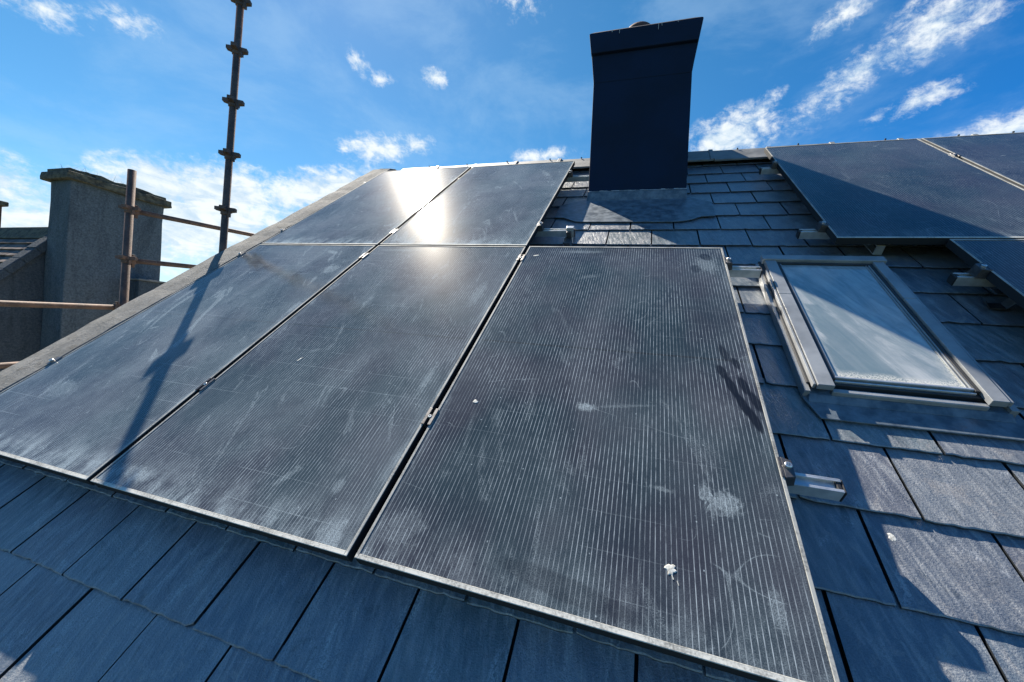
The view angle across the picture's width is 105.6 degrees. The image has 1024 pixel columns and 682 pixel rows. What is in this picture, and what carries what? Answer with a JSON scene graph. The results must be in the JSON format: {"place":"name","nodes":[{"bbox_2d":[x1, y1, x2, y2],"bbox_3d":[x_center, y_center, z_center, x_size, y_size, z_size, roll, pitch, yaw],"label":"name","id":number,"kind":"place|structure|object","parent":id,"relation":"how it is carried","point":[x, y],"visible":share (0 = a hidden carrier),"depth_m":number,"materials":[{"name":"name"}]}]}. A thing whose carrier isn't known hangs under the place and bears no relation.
{"place":"outdoors","nodes":[
{"label":"outdoors","id":0,"kind":"place"},
{"bbox_2d":[0,166,171,370],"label":"neighbour house","id":1,"kind":"structure","parent":0,"point":[70,251],"depth_m":5.54,"materials":[{"name":"concrete"}]},
{"bbox_2d":[0,0,1023,281],"label":"sky","id":2,"kind":"structure","parent":0,"point":[334,93],"materials":[{"name":"blue"}]},
{"bbox_3d":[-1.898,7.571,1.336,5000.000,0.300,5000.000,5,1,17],"label":"ground","id":3,"kind":"structure","parent":0,"visible":0},
{"bbox_2d":[115,169,140,308],"bbox_3d":[-3.600,2.882,3.399,0.126,8.722,0.126,5,1,31],"label":"scaffold standard","id":4,"kind":"object","parent":3,"relation":"on","point":[125,257],"visible":0.38,"depth_m":3.32,"materials":[{"name":"metal"}]},
{"bbox_2d":[0,361,19,368],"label":"scaffold ledger","id":5,"kind":"object","parent":4,"relation":"attached to","point":[4,365],"depth_m":2.74,"materials":[{"name":"grey metal"}]},
{"bbox_2d":[0,300,119,310],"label":"scaffold ledger","id":6,"kind":"object","parent":4,"relation":"attached to","point":[3,303],"visible":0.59,"depth_m":2.95,"materials":[{"name":"grey metal"}]},
{"bbox_2d":[131,255,195,268],"bbox_3d":[-2.989,-0.773,4.392,0.043,0.284,2.130,5,1,17],"label":"scaffold ledger","id":7,"kind":"object","parent":4,"relation":"attached to","point":[162,263],"visible":0.38,"depth_m":3.58,"materials":[{"name":"grey metal"}]},
{"bbox_2d":[134,205,253,236],"bbox_3d":[-2.956,-1.196,4.386,0.043,0.275,2.130,5,1,17],"label":"scaffold ledger","id":8,"kind":"object","parent":4,"relation":"attached to","point":[169,218],"visible":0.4,"depth_m":3.74,"materials":[{"name":"grey metal"}]},
{"bbox_2d":[214,0,251,251],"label":"scaffold standard","id":9,"kind":"object","parent":3,"relation":"on","point":[231,100],"visible":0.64,"depth_m":2.85,"materials":[{"name":"grey metal"}]},
{"bbox_2d":[0,17,1023,681],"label":"house","id":10,"kind":"structure","parent":3,"relation":"on","point":[890,377],"depth_m":1.12,"materials":[{"name":"stone"}]},
{"bbox_2d":[564,231,574,245],"bbox_3d":[0.362,-0.654,2.436,0.057,0.088,0.216,5,40,17],"label":"roof hook","id":11,"kind":"object","parent":10,"relation":"attached to","point":[568,240],"visible":0.77,"depth_m":2.39,"materials":[{"name":"metal"}]},
{"bbox_2d":[535,226,575,236],"bbox_3d":[-0.672,-0.767,2.737,2.231,0.057,0.040,5,40,17],"label":"mounting rail","id":12,"kind":"object","parent":11,"relation":"attached to","point":[553,232],"visible":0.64,"depth_m":2.44,"materials":[{"name":"metal"}]},
{"bbox_2d":[261,166,470,246],"bbox_3d":[-1.101,-1.188,3.303,0.984,0.035,1.722,5,40,17],"label":"solar panel","id":13,"kind":"object","parent":12,"relation":"attached to","point":[377,209],"visible":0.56,"depth_m":3.11,"materials":[{"name":"black glass"}]},
{"bbox_2d":[380,161,574,250],"bbox_3d":[-0.143,-1.106,3.008,0.984,0.036,1.722,5,40,17],"label":"solar panel","id":14,"kind":"object","parent":12,"relation":"attached to","point":[503,205],"visible":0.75,"depth_m":2.79,"materials":[{"name":"black glass"}]},
{"bbox_2d":[537,222,543,230],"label":"panel clamp","id":15,"kind":"object","parent":12,"relation":"attached to","point":[540,225],"visible":1,"depth_m":2.44,"materials":[{"name":"metal"}]},
{"bbox_2d":[566,175,588,181],"bbox_3d":[-0.301,-1.439,3.541,2.356,0.041,0.040,5,40,17],"label":"mounting rail","id":16,"kind":"object","parent":10,"relation":"attached to","point":[578,178],"depth_m":3.26,"materials":[{"name":"metal"}]},
{"bbox_2d":[729,266,762,277],"bbox_3d":[-0.353,-0.443,2.269,3.166,0.041,0.040,5,40,17],"label":"mounting rail","id":17,"kind":"object","parent":10,"relation":"attached to","point":[747,271],"visible":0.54,"depth_m":1.81,"materials":[{"name":"metal"}]},
{"bbox_2d":[516,254,525,263],"bbox_3d":[0.050,-0.445,2.106,0.034,0.024,0.068,5,40,17],"label":"panel clamp","id":18,"kind":"object","parent":17,"relation":"attached to","point":[520,258],"visible":0.91,"depth_m":2.10,"materials":[{"name":"metal"}]},
{"bbox_2d":[724,257,732,269],"bbox_3d":[1.010,-0.365,1.818,0.037,0.048,0.062,5,40,17],"label":"panel clamp","id":19,"kind":"object","parent":17,"relation":"attached to","point":[728,261],"visible":0.9,"depth_m":1.80,"materials":[{"name":"metal"}]},
{"bbox_2d":[759,167,779,174],"bbox_3d":[2.876,-1.166,2.545,2.201,0.041,0.040,5,40,17],"label":"mounting rail","id":20,"kind":"object","parent":10,"relation":"attached to","point":[765,170],"visible":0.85,"depth_m":2.84,"materials":[{"name":"metal"}]},
{"bbox_2d":[770,160,778,168],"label":"panel clamp","id":21,"kind":"object","parent":20,"relation":"attached to","point":[774,164],"visible":1,"depth_m":2.80,"materials":[{"name":"metal"}]},
{"bbox_2d":[787,472,846,501],"bbox_3d":[-0.674,0.251,1.440,3.154,0.041,0.040,5,40,17],"label":"mounting rail","id":22,"kind":"object","parent":10,"relation":"attached to","point":[828,488],"visible":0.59,"depth_m":0.98,"materials":[{"name":"metal"}]},
{"bbox_2d":[46,357,61,364],"bbox_3d":[-2.184,0.104,1.862,0.037,0.048,0.061,5,40,17],"label":"panel clamp","id":23,"kind":"object","parent":22,"relation":"attached to","point":[52,360],"visible":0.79,"depth_m":1.84,"materials":[{"name":"metal"}]},
{"bbox_2d":[0,244,375,485],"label":"solar panel","id":24,"kind":"object","parent":22,"relation":"attached to","point":[88,412],"visible":0.84,"depth_m":1.75,"materials":[{"name":"black glass"}]},
{"bbox_2d":[195,378,214,391],"bbox_3d":[-1.226,0.179,1.562,0.034,0.024,0.068,5,40,17],"label":"panel clamp","id":25,"kind":"object","parent":22,"relation":"attached to","point":[204,384],"visible":0.65,"depth_m":1.55,"materials":[{"name":"metal"}]},
{"bbox_2d":[91,245,525,561],"bbox_3d":[-0.627,-0.034,1.733,0.984,0.035,1.722,5,40,17],"label":"solar panel","id":26,"kind":"object","parent":22,"relation":"attached to","point":[312,449],"visible":1,"depth_m":1.38,"materials":[{"name":"black glass"}]},
{"bbox_2d":[421,408,438,427],"bbox_3d":[-0.266,0.252,1.273,0.034,0.024,0.068,5,40,17],"label":"panel clamp","id":27,"kind":"object","parent":22,"relation":"attached to","point":[429,417],"visible":0.88,"depth_m":1.26,"materials":[{"name":"metal"}]},
{"bbox_2d":[354,246,839,681],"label":"solar panel","id":28,"kind":"object","parent":22,"relation":"attached to","point":[599,455],"visible":1,"depth_m":1.03,"materials":[{"name":"black glass"}]},
{"bbox_2d":[664,564,678,585],"bbox_3d":[0.341,0.496,0.826,0.025,0.002,0.044,-8,38,2],"label":"bird dropping","id":29,"kind":"object","parent":28,"relation":"attached to","point":[670,569],"visible":1,"depth_m":0.83,"materials":[{"name":"white"}]},
{"bbox_2d":[777,457,795,485],"bbox_3d":[0.696,0.330,0.987,0.037,0.048,0.061,5,40,17],"label":"panel clamp","id":30,"kind":"object","parent":22,"relation":"attached to","point":[787,470],"visible":0.94,"depth_m":0.97,"materials":[{"name":"metal"}]},
{"bbox_2d":[863,244,885,254],"bbox_3d":[1.828,-0.525,1.974,0.057,0.088,0.216,5,40,17],"label":"roof hook","id":31,"kind":"object","parent":10,"relation":"attached to","point":[878,249],"visible":0.51,"depth_m":1.92,"materials":[{"name":"metal"}]},
{"bbox_2d":[796,229,829,238],"bbox_3d":[2.557,-0.475,1.719,2.214,0.041,0.040,5,40,17],"label":"mounting rail","id":32,"kind":"object","parent":31,"relation":"attached to","point":[808,234],"visible":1,"depth_m":2.02,"materials":[{"name":"metal"}]},
{"bbox_2d":[815,221,828,232],"bbox_3d":[1.589,-0.590,1.990,0.037,0.048,0.061,5,40,17],"label":"panel clamp","id":33,"kind":"object","parent":32,"relation":"attached to","point":[821,226],"visible":1,"depth_m":1.98,"materials":[{"name":"metal"}]},
{"bbox_2d":[764,138,1023,244],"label":"solar panel","id":34,"kind":"object","parent":32,"relation":"attached to","point":[916,191],"visible":0.98,"depth_m":2.14,"materials":[{"name":"black glass"}]},
{"bbox_2d":[921,132,1023,188],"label":"solar panel","id":35,"kind":"object","parent":32,"relation":"attached to","point":[1001,155],"visible":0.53,"depth_m":2.48,"materials":[{"name":"black glass"}]},
{"bbox_2d":[755,255,1023,441],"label":"roof window","id":36,"kind":"structure","parent":10,"relation":"in","point":[859,346],"depth_m":1.35,"materials":[{"name":"metal"}]},
{"bbox_2d":[887,533,896,540],"bbox_3d":[0.928,0.480,0.951,0.018,0.002,0.023,-8,38,2],"label":"bird dropping","id":37,"kind":"object","parent":10,"relation":"on","point":[892,537],"visible":1,"depth_m":0.95,"materials":[{"name":"white"}]},
{"bbox_2d":[946,273,994,286],"bbox_3d":[2.639,-0.182,1.326,1.778,0.041,0.040,5,40,17],"label":"mounting rail","id":38,"kind":"object","parent":10,"relation":"attached to","point":[960,279],"visible":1,"depth_m":1.56,"materials":[{"name":"metal"}]},
{"bbox_2d":[968,263,992,278],"bbox_3d":[1.855,-0.282,1.540,0.037,0.048,0.062,5,40,17],"label":"panel clamp","id":39,"kind":"object","parent":38,"relation":"attached to","point":[980,270],"visible":1,"depth_m":1.53,"materials":[{"name":"metal"}]},
{"bbox_2d":[946,239,1023,308],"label":"solar panel","id":40,"kind":"object","parent":38,"relation":"attached to","point":[1003,259],"visible":1,"depth_m":1.57,"materials":[{"name":"black glass"}]},
{"bbox_2d":[980,289,1015,309],"bbox_3d":[1.886,-0.162,1.506,0.095,0.069,0.040,5,40,17],"label":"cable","id":41,"kind":"object","parent":10,"relation":"on","point":[1006,304],"visible":0.62,"depth_m":1.51,"materials":[{"name":"metal"}]}
]}

